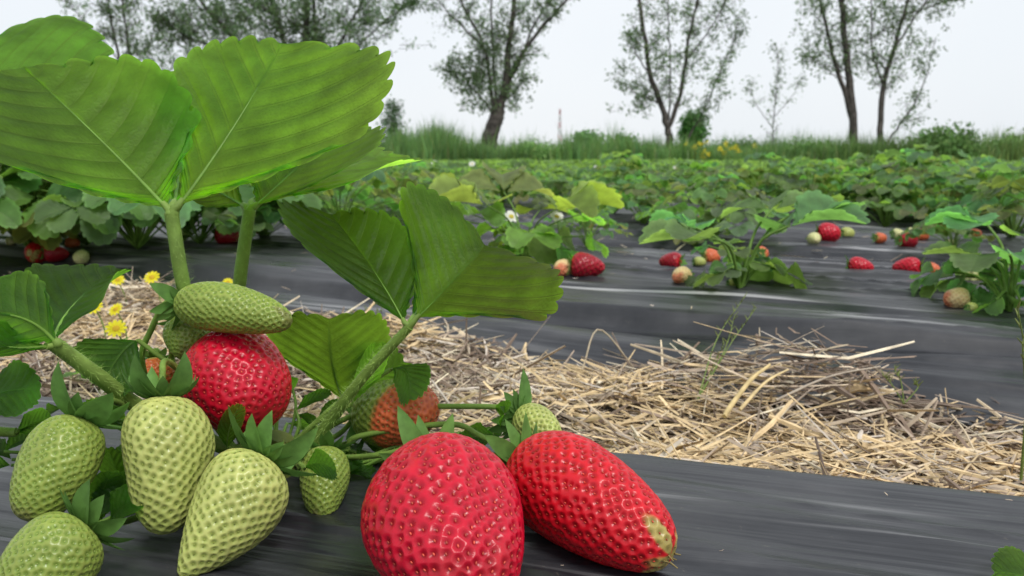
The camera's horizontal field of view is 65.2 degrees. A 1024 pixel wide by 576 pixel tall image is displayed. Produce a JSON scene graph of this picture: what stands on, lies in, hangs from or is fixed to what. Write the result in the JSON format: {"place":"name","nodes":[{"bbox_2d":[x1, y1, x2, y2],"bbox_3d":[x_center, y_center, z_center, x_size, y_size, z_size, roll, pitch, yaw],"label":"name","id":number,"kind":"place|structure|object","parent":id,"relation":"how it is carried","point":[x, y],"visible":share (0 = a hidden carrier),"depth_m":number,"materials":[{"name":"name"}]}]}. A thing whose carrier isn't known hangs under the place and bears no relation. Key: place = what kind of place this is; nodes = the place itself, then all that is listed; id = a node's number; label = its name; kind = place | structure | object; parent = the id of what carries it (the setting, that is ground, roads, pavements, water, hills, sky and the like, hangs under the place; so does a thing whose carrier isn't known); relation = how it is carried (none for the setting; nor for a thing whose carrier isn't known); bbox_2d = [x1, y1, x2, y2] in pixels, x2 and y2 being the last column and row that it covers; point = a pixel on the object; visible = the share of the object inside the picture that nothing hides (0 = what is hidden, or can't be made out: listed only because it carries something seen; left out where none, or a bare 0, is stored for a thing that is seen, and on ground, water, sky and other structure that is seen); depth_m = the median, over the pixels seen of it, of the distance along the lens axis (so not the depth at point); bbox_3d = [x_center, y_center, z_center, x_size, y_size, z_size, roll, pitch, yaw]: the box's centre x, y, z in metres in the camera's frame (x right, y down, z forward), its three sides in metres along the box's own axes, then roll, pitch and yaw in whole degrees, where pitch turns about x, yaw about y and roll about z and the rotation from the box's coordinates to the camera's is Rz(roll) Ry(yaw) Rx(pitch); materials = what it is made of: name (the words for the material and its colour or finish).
{"place":"outdoors","nodes":[
{"label":"outdoors","id":0,"kind":"place"},
{"bbox_2d":[0,312,1023,485],"bbox_3d":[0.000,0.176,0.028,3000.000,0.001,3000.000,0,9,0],"label":"ground","id":1,"kind":"structure","parent":0,"point":[608,407],"depth_m":0.57,"materials":[{"name":"soil"}]},
{"bbox_2d":[57,0,167,60],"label":"willow tree","id":2,"kind":"object","parent":1,"relation":"on","point":[112,34],"visible":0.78,"depth_m":21.13,"materials":[{"name":"green plant"}]},
{"bbox_2d":[99,0,453,70],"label":"willow tree","id":3,"kind":"object","parent":1,"relation":"on","point":[227,27],"visible":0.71,"depth_m":20.98,"materials":[{"name":"green plant"}]},
{"bbox_2d":[419,0,579,151],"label":"willow tree","id":4,"kind":"object","parent":1,"relation":"on","point":[497,106],"visible":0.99,"depth_m":21.19,"materials":[{"name":"green plant"}]},
{"bbox_2d":[0,198,1023,550],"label":"straw","id":5,"kind":"object","parent":1,"relation":"on","point":[900,444],"visible":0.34,"depth_m":0.52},
{"bbox_2d":[105,320,126,338],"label":"yellow wildflower","id":6,"kind":"object","parent":5,"relation":"on","point":[115,327],"visible":0.64,"depth_m":0.57,"materials":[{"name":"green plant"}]},
{"bbox_2d":[697,293,755,400],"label":"grass stem","id":7,"kind":"object","parent":5,"relation":"on","point":[714,370],"visible":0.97,"depth_m":0.57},
{"bbox_2d":[722,364,770,417],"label":"straw stalk","id":8,"kind":"object","parent":5,"relation":"on","point":[734,400],"visible":1,"depth_m":0.46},
{"bbox_2d":[738,369,788,410],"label":"straw stalk","id":9,"kind":"object","parent":5,"relation":"on","point":[748,399],"visible":1,"depth_m":0.47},
{"bbox_2d":[775,366,880,401],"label":"straw stalk","id":10,"kind":"object","parent":5,"relation":"on","point":[803,387],"visible":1,"depth_m":0.49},
{"bbox_2d":[881,365,922,403],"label":"grass stem","id":11,"kind":"object","parent":5,"relation":"on","point":[898,375],"visible":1,"depth_m":0.51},
{"bbox_2d":[1014,299,1023,480],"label":"grass stem","id":12,"kind":"object","parent":5,"relation":"on","point":[1022,453],"visible":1,"depth_m":0.37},
{"bbox_2d":[0,223,1023,431],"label":"mulch film","id":13,"kind":"object","parent":1,"relation":"on","point":[965,356],"visible":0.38,"depth_m":0.71,"materials":[{"name":"plastic"}]},
{"bbox_2d":[24,242,45,262],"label":"strawberry","id":14,"kind":"object","parent":13,"relation":"on","point":[33,252],"visible":0.7,"depth_m":1.13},
{"bbox_2d":[0,194,76,250],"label":"strawberry plant","id":15,"kind":"object","parent":13,"relation":"on","point":[20,234],"visible":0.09,"depth_m":1.06,"materials":[{"name":"green plant"}]},
{"bbox_2d":[40,245,68,261],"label":"strawberry","id":16,"kind":"object","parent":13,"relation":"on","point":[59,253],"visible":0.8,"depth_m":1.11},
{"bbox_2d":[0,163,160,245],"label":"strawberry plant","id":17,"kind":"object","parent":13,"relation":"on","point":[10,213],"visible":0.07,"depth_m":1.04,"materials":[{"name":"green plant"}]},
{"bbox_2d":[73,249,89,263],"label":"strawberry","id":18,"kind":"object","parent":13,"relation":"on","point":[81,256],"visible":0.98,"depth_m":1.09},
{"bbox_2d":[0,165,223,245],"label":"strawberry plant","id":19,"kind":"object","parent":13,"relation":"on","point":[88,234],"visible":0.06,"depth_m":1.03,"materials":[{"name":"green plant"}]},
{"bbox_2d":[0,163,322,248],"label":"strawberry plant","id":20,"kind":"object","parent":13,"relation":"on","point":[95,210],"visible":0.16,"depth_m":0.99,"materials":[{"name":"green plant"}]},
{"bbox_2d":[0,183,333,241],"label":"strawberry plant","id":21,"kind":"object","parent":13,"relation":"on","point":[75,229],"visible":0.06,"depth_m":1.07,"materials":[{"name":"green plant"}]},
{"bbox_2d":[119,184,283,243],"bbox_3d":[-0.468,-0.117,1.221,0.293,0.102,0.326,-8,12,-41],"label":"strawberry plant","id":22,"kind":"object","parent":13,"relation":"on","point":[228,221],"visible":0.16,"depth_m":1.15,"materials":[{"name":"green plant"}]},
{"bbox_2d":[211,226,238,242],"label":"strawberry","id":23,"kind":"object","parent":13,"relation":"on","point":[218,237],"visible":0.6,"depth_m":1.23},
{"bbox_2d":[185,193,365,237],"bbox_3d":[-0.425,-0.133,1.320,0.326,0.102,0.293,6,11,32],"label":"strawberry plant","id":24,"kind":"object","parent":13,"relation":"on","point":[224,229],"visible":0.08,"depth_m":1.21,"materials":[{"name":"green plant"}]},
{"bbox_2d":[256,169,401,222],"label":"strawberry plant","id":25,"kind":"object","parent":13,"relation":"on","point":[376,178],"visible":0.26,"depth_m":1.30,"materials":[{"name":"green plant"}]},
{"bbox_2d":[429,161,623,264],"bbox_3d":[0.012,-0.085,0.982,0.240,0.144,0.240,0,9,0],"label":"strawberry plant","id":26,"kind":"object","parent":13,"relation":"on","point":[541,243],"visible":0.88,"depth_m":0.95,"materials":[{"name":"green plant"}]},
{"bbox_2d":[553,259,571,275],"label":"strawberry","id":27,"kind":"object","parent":13,"relation":"on","point":[562,265],"visible":0.84,"depth_m":0.88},
{"bbox_2d":[566,252,604,276],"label":"strawberry","id":28,"kind":"object","parent":13,"relation":"on","point":[584,264],"visible":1,"depth_m":0.87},
{"bbox_2d":[543,204,632,247],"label":"strawberry plant","id":29,"kind":"object","parent":13,"relation":"on","point":[604,212],"visible":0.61,"depth_m":1.15,"materials":[{"name":"green plant"}]},
{"bbox_2d":[659,252,687,266],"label":"strawberry","id":30,"kind":"object","parent":13,"relation":"on","point":[676,259],"visible":0.86,"depth_m":0.93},
{"bbox_2d":[672,266,694,282],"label":"strawberry","id":31,"kind":"object","parent":13,"relation":"on","point":[680,274],"visible":0.99,"depth_m":0.82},
{"bbox_2d":[699,248,720,261],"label":"strawberry","id":32,"kind":"object","parent":13,"relation":"on","point":[709,255],"visible":0.73,"depth_m":0.99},
{"bbox_2d":[638,189,869,288],"bbox_3d":[0.251,-0.036,0.787,0.291,0.119,0.186,-5,10,-28],"label":"strawberry plant","id":33,"kind":"object","parent":13,"relation":"on","point":[742,269],"visible":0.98,"depth_m":0.79,"materials":[{"name":"green plant"}]},
{"bbox_2d":[845,255,873,269],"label":"strawberry","id":34,"kind":"object","parent":13,"relation":"on","point":[857,263],"visible":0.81,"depth_m":0.90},
{"bbox_2d":[892,257,925,271],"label":"strawberry","id":35,"kind":"object","parent":13,"relation":"on","point":[911,263],"visible":0.8,"depth_m":0.88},
{"bbox_2d":[943,287,977,307],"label":"strawberry","id":36,"kind":"object","parent":13,"relation":"on","point":[959,297],"visible":0.99,"depth_m":0.69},
{"bbox_2d":[909,205,1023,315],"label":"strawberry plant","id":37,"kind":"object","parent":13,"relation":"on","point":[1004,289],"visible":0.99,"depth_m":0.71,"materials":[{"name":"green plant"}]},
{"bbox_2d":[0,396,1023,575],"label":"mulch film","id":38,"kind":"object","parent":1,"relation":"on","point":[751,521],"visible":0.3,"depth_m":0.28,"materials":[{"name":"plastic"}]},
{"bbox_2d":[0,15,113,436],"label":"strawberry plant","id":39,"kind":"object","parent":38,"relation":"on","point":[58,39],"visible":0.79,"depth_m":0.40,"materials":[{"name":"green plant"}]},
{"bbox_2d":[0,479,138,575],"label":"strawberry","id":40,"kind":"object","parent":38,"relation":"on","point":[69,543],"visible":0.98,"depth_m":0.23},
{"bbox_2d":[177,406,317,575],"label":"strawberry","id":41,"kind":"object","parent":38,"relation":"on","point":[238,505],"visible":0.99,"depth_m":0.26,"materials":[{"name":"food"}]},
{"bbox_2d":[0,35,563,521],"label":"strawberry plant","id":42,"kind":"object","parent":38,"relation":"on","point":[218,123],"visible":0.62,"depth_m":0.31,"materials":[{"name":"green plant"}]},
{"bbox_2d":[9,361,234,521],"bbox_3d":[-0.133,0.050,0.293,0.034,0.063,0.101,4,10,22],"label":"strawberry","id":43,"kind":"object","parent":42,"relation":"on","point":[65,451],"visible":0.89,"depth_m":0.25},
{"bbox_2d":[145,348,175,382],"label":"strawberry","id":44,"kind":"object","parent":42,"relation":"on","point":[152,360],"visible":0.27,"depth_m":0.34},
{"bbox_2d":[120,352,215,534],"bbox_3d":[-0.118,0.049,0.296,0.034,0.063,0.080,1,9,4],"label":"strawberry","id":45,"kind":"object","parent":42,"relation":"attached to","point":[168,445],"visible":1,"depth_m":0.26,"materials":[{"name":"food"}]},
{"bbox_2d":[157,317,210,359],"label":"strawberry","id":46,"kind":"object","parent":42,"relation":"on","point":[181,337],"visible":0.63,"depth_m":0.31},
{"bbox_2d":[139,281,292,374],"bbox_3d":[-0.116,0.037,0.316,0.070,0.084,0.045,0,9,0],"label":"strawberry","id":47,"kind":"object","parent":42,"relation":"attached to","point":[216,306],"visible":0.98,"depth_m":0.29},
{"bbox_2d":[168,331,291,434],"bbox_3d":[-0.113,0.045,0.323,0.041,0.064,0.072,-5,10,-28],"label":"strawberry","id":48,"kind":"object","parent":42,"relation":"on","point":[251,373],"visible":0.8,"depth_m":0.29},
{"bbox_2d":[346,405,524,575],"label":"strawberry","id":49,"kind":"object","parent":42,"relation":"attached to","point":[445,500],"visible":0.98,"depth_m":0.23,"materials":[{"name":"food"}]},
{"bbox_2d":[331,369,561,438],"bbox_3d":[-0.038,0.054,0.337,0.121,0.042,0.030,2,9,10],"label":"strawberry","id":50,"kind":"object","parent":42,"relation":"on","point":[544,417],"visible":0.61,"depth_m":0.33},
{"bbox_2d":[299,431,357,514],"bbox_3d":[-0.072,0.069,0.317,0.022,0.033,0.044,-2,9,-9],"label":"strawberry","id":51,"kind":"object","parent":38,"relation":"on","point":[322,495],"visible":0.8,"depth_m":0.30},
{"bbox_2d":[333,378,439,448],"bbox_3d":[-0.064,0.055,0.347,0.069,0.036,0.038,1,9,7],"label":"strawberry","id":52,"kind":"object","parent":38,"relation":"on","point":[374,406],"visible":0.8,"depth_m":0.33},
{"bbox_2d":[346,412,680,572],"bbox_3d":[-0.002,0.066,0.301,0.151,0.042,0.041,8,12,40],"label":"strawberry","id":53,"kind":"object","parent":38,"relation":"on","point":[585,497],"visible":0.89,"depth_m":0.26,"materials":[{"name":"food"}]},
{"bbox_2d":[991,546,1023,575],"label":"strawberry plant","id":54,"kind":"object","parent":38,"relation":"on","point":[1007,560],"visible":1,"depth_m":0.25,"materials":[{"name":"green plant"}]},
{"bbox_2d":[21,207,1023,270],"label":"mulch film","id":55,"kind":"object","parent":1,"relation":"on","point":[792,240],"visible":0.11,"depth_m":1.27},
{"bbox_2d":[334,161,472,223],"bbox_3d":[-0.229,-0.182,1.554,0.298,0.148,0.337,5,10,29],"label":"strawberry plant","id":56,"kind":"object","parent":55,"relation":"on","point":[412,177],"visible":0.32,"depth_m":1.54,"materials":[{"name":"green plant"}]},
{"bbox_2d":[378,175,501,205],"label":"strawberry plant","id":57,"kind":"object","parent":55,"relation":"on","point":[424,180],"visible":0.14,"depth_m":1.80,"materials":[{"name":"green plant"}]},
{"bbox_2d":[597,174,700,223],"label":"strawberry plant","id":58,"kind":"object","parent":55,"relation":"on","point":[642,202],"visible":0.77,"depth_m":1.49,"materials":[{"name":"green plant"}]},
{"bbox_2d":[673,215,735,246],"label":"strawberry plant","id":59,"kind":"object","parent":55,"relation":"on","point":[700,219],"visible":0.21,"depth_m":1.23,"materials":[{"name":"green plant"}]},
{"bbox_2d":[635,169,793,236],"bbox_3d":[0.330,-0.134,1.289,0.236,0.117,0.266,-4,10,-21],"label":"strawberry plant","id":60,"kind":"object","parent":55,"relation":"on","point":[721,195],"visible":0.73,"depth_m":1.24,"materials":[{"name":"green plant"}]},
{"bbox_2d":[814,221,840,241],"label":"strawberry","id":61,"kind":"object","parent":55,"relation":"on","point":[830,232],"visible":0.85,"depth_m":1.25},
{"bbox_2d":[893,233,917,246],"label":"strawberry","id":62,"kind":"object","parent":55,"relation":"on","point":[900,241],"visible":0.7,"depth_m":1.17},
{"bbox_2d":[900,207,994,246],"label":"strawberry plant","id":63,"kind":"object","parent":55,"relation":"on","point":[937,228],"visible":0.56,"depth_m":1.12,"materials":[{"name":"green plant"}]},
{"bbox_2d":[914,156,1023,236],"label":"strawberry plant","id":64,"kind":"object","parent":55,"relation":"on","point":[975,205],"visible":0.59,"depth_m":1.26,"materials":[{"name":"green plant"}]},
{"bbox_2d":[971,162,1023,214],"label":"strawberry plant","id":65,"kind":"object","parent":55,"relation":"on","point":[1000,184],"visible":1,"depth_m":1.13,"materials":[{"name":"green plant"}]},
{"bbox_2d":[502,135,556,159],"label":"shrub","id":66,"kind":"object","parent":1,"relation":"on","point":[539,146],"visible":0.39,"depth_m":16.84,"materials":[{"name":"green plant"}]},
{"bbox_2d":[570,124,603,150],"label":"shrub","id":67,"kind":"object","parent":1,"relation":"on","point":[586,133],"visible":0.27,"depth_m":58.60,"materials":[{"name":"green plant"}]},
{"bbox_2d":[502,188,774,198],"bbox_3d":[-0.728,-0.499,4.041,13.020,0.040,0.490,5,10,28],"label":"mulch film","id":68,"kind":"object","parent":1,"relation":"on","point":[670,192],"visible":0.01,"depth_m":3.16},
{"bbox_2d":[427,160,470,174],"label":"strawberry plant","id":69,"kind":"object","parent":68,"relation":"on","point":[436,168],"visible":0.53,"depth_m":3.66,"materials":[{"name":"green plant"}]},
{"bbox_2d":[498,159,546,172],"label":"strawberry plant","id":70,"kind":"object","parent":68,"relation":"on","point":[514,163],"visible":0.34,"depth_m":3.62,"materials":[{"name":"green plant"}]},
{"bbox_2d":[531,163,589,181],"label":"strawberry plant","id":71,"kind":"object","parent":68,"relation":"on","point":[536,165],"visible":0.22,"depth_m":3.38,"materials":[{"name":"green plant"}]},
{"bbox_2d":[643,158,707,191],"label":"strawberry plant","id":72,"kind":"object","parent":68,"relation":"on","point":[661,168],"visible":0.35,"depth_m":3.12,"materials":[{"name":"green plant"}]},
{"bbox_2d":[333,196,1023,233],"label":"mulch film","id":73,"kind":"object","parent":1,"relation":"on","point":[908,221],"visible":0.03,"depth_m":1.81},
{"bbox_2d":[429,165,478,194],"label":"strawberry plant","id":74,"kind":"object","parent":73,"relation":"on","point":[452,169],"visible":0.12,"depth_m":2.47,"materials":[{"name":"green plant"}]},
{"bbox_2d":[479,166,545,203],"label":"strawberry plant","id":75,"kind":"object","parent":73,"relation":"on","point":[508,187],"visible":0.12,"depth_m":2.23,"materials":[{"name":"green plant"}]},
{"bbox_2d":[506,174,574,204],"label":"strawberry plant","id":76,"kind":"object","parent":73,"relation":"on","point":[555,184],"visible":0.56,"depth_m":2.04,"materials":[{"name":"green plant"}]},
{"bbox_2d":[570,152,684,212],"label":"strawberry plant","id":77,"kind":"object","parent":73,"relation":"on","point":[636,161],"visible":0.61,"depth_m":1.93,"materials":[{"name":"green plant"}]},
{"bbox_2d":[651,161,761,206],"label":"strawberry plant","id":78,"kind":"object","parent":73,"relation":"on","point":[701,168],"visible":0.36,"depth_m":2.11,"materials":[{"name":"green plant"}]},
{"bbox_2d":[700,152,804,212],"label":"strawberry plant","id":79,"kind":"object","parent":73,"relation":"on","point":[749,178],"visible":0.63,"depth_m":1.88,"materials":[{"name":"green plant"}]},
{"bbox_2d":[754,159,857,199],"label":"strawberry plant","id":80,"kind":"object","parent":73,"relation":"on","point":[788,184],"visible":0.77,"depth_m":1.79,"materials":[{"name":"green plant"}]},
{"bbox_2d":[772,156,853,197],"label":"strawberry plant","id":81,"kind":"object","parent":73,"relation":"on","point":[830,164],"visible":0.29,"depth_m":2.00,"materials":[{"name":"green plant"}]},
{"bbox_2d":[792,166,884,198],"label":"strawberry plant","id":82,"kind":"object","parent":73,"relation":"on","point":[846,169],"visible":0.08,"depth_m":2.00,"materials":[{"name":"green plant"}]},
{"bbox_2d":[827,178,934,217],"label":"strawberry plant","id":83,"kind":"object","parent":73,"relation":"on","point":[883,181],"visible":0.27,"depth_m":1.73,"materials":[{"name":"green plant"}]},
{"bbox_2d":[843,177,948,227],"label":"strawberry plant","id":84,"kind":"object","parent":73,"relation":"on","point":[899,212],"visible":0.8,"depth_m":1.61,"materials":[{"name":"green plant"}]},
{"bbox_2d":[841,149,951,206],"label":"strawberry plant","id":85,"kind":"object","parent":73,"relation":"on","point":[883,158],"visible":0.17,"depth_m":1.96,"materials":[{"name":"green plant"}]},
{"bbox_2d":[850,151,971,196],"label":"strawberry plant","id":86,"kind":"object","parent":73,"relation":"on","point":[911,157],"visible":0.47,"depth_m":1.72,"materials":[{"name":"green plant"}]},
{"bbox_2d":[854,143,1001,212],"bbox_3d":[0.986,-0.257,1.884,0.383,0.168,0.339,8,12,40],"label":"strawberry plant","id":87,"kind":"object","parent":73,"relation":"on","point":[914,167],"visible":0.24,"depth_m":1.86,"materials":[{"name":"green plant"}]},
{"bbox_2d":[890,165,1020,226],"bbox_3d":[0.893,-0.181,1.610,0.232,0.133,0.214,8,12,42],"label":"strawberry plant","id":88,"kind":"object","parent":73,"relation":"on","point":[944,172],"visible":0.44,"depth_m":1.60,"materials":[{"name":"green plant"}]},
{"bbox_2d":[921,161,1023,215],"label":"strawberry plant","id":89,"kind":"object","parent":73,"relation":"on","point":[982,177],"visible":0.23,"depth_m":1.60,"materials":[{"name":"green plant"}]},
{"bbox_2d":[605,0,756,147],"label":"willow tree","id":90,"kind":"object","parent":1,"relation":"on","point":[653,86],"visible":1,"depth_m":21.25,"materials":[{"name":"green plant"}]},
{"bbox_2d":[368,190,1015,213],"bbox_3d":[-0.715,-0.392,3.375,11.470,0.040,0.490,5,10,28],"label":"mulch film","id":91,"kind":"object","parent":1,"relation":"on","point":[688,200],"visible":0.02,"depth_m":2.59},
{"bbox_2d":[535,168,588,192],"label":"strawberry plant","id":92,"kind":"object","parent":91,"relation":"on","point":[547,173],"visible":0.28,"depth_m":2.84,"materials":[{"name":"green plant"}]},
{"bbox_2d":[537,165,588,193],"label":"strawberry plant","id":93,"kind":"object","parent":91,"relation":"on","point":[542,168],"visible":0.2,"depth_m":2.91,"materials":[{"name":"green plant"}]},
{"bbox_2d":[568,150,665,190],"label":"strawberry plant","id":94,"kind":"object","parent":91,"relation":"on","point":[609,157],"visible":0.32,"depth_m":2.68,"materials":[{"name":"green plant"}]},
{"bbox_2d":[666,166,736,193],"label":"strawberry plant","id":95,"kind":"object","parent":91,"relation":"on","point":[692,173],"visible":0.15,"depth_m":2.52,"materials":[{"name":"green plant"}]},
{"bbox_2d":[830,150,912,176],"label":"strawberry plant","id":96,"kind":"object","parent":91,"relation":"on","point":[864,160],"visible":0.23,"depth_m":2.43,"materials":[{"name":"green plant"}]},
{"bbox_2d":[411,158,1023,168],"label":"distant foliage","id":97,"kind":"object","parent":1,"relation":"on","point":[568,161],"visible":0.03,"depth_m":7.89,"materials":[{"name":"green plant"}]},
{"bbox_2d":[786,135,858,159],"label":"shrub","id":98,"kind":"object","parent":1,"relation":"on","point":[805,146],"visible":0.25,"depth_m":17.06,"materials":[{"name":"green plant"}]},
{"bbox_2d":[890,118,994,159],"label":"shrub","id":99,"kind":"object","parent":1,"relation":"on","point":[948,145],"visible":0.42,"depth_m":16.87,"materials":[{"name":"green plant"}]},
{"bbox_2d":[983,127,1023,154],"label":"shrub","id":100,"kind":"object","parent":1,"relation":"on","point":[1007,136],"visible":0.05,"depth_m":17.45,"materials":[{"name":"green plant"}]},
{"bbox_2d":[0,0,1023,149],"label":"sky","id":101,"kind":"structure","parent":0,"point":[979,80],"materials":[{"name":"white"}]},
{"bbox_3d":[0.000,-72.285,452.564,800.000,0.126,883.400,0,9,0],"label":"meadow","id":102,"kind":"structure","parent":0,"visible":0},
{"bbox_2d":[374,94,409,145],"bbox_3d":[-2.884,-3.885,19.642,0.849,1.773,0.873,-8,12,-41],"label":"tree","id":103,"kind":"object","parent":102,"relation":"on","point":[390,118],"visible":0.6,"depth_m":19.54,"materials":[{"name":"green plant"}]},
{"bbox_2d":[676,107,713,146],"bbox_3d":[5.334,-4.466,23.581,1.077,1.684,1.086,8,12,40],"label":"tree","id":104,"kind":"object","parent":102,"relation":"on","point":[699,132],"visible":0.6,"depth_m":23.37,"materials":[{"name":"green plant"}]},
{"bbox_2d":[378,113,1023,160],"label":"tall grass","id":105,"kind":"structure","parent":102,"relation":"on","point":[438,142],"depth_m":16.90,"materials":[{"name":"plant"}]},
{"bbox_2d":[734,39,807,142],"bbox_3d":[6.652,-4.724,20.513,1.848,3.184,0.710,0,9,0],"label":"sapling","id":106,"kind":"object","parent":102,"relation":"on","point":[778,82],"visible":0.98,"depth_m":20.43,"materials":[{"name":"green plant"}]},
{"bbox_2d":[788,0,971,144],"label":"willow tree","id":107,"kind":"object","parent":102,"relation":"on","point":[848,90],"visible":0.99,"depth_m":21.26,"materials":[{"name":"green plant"}]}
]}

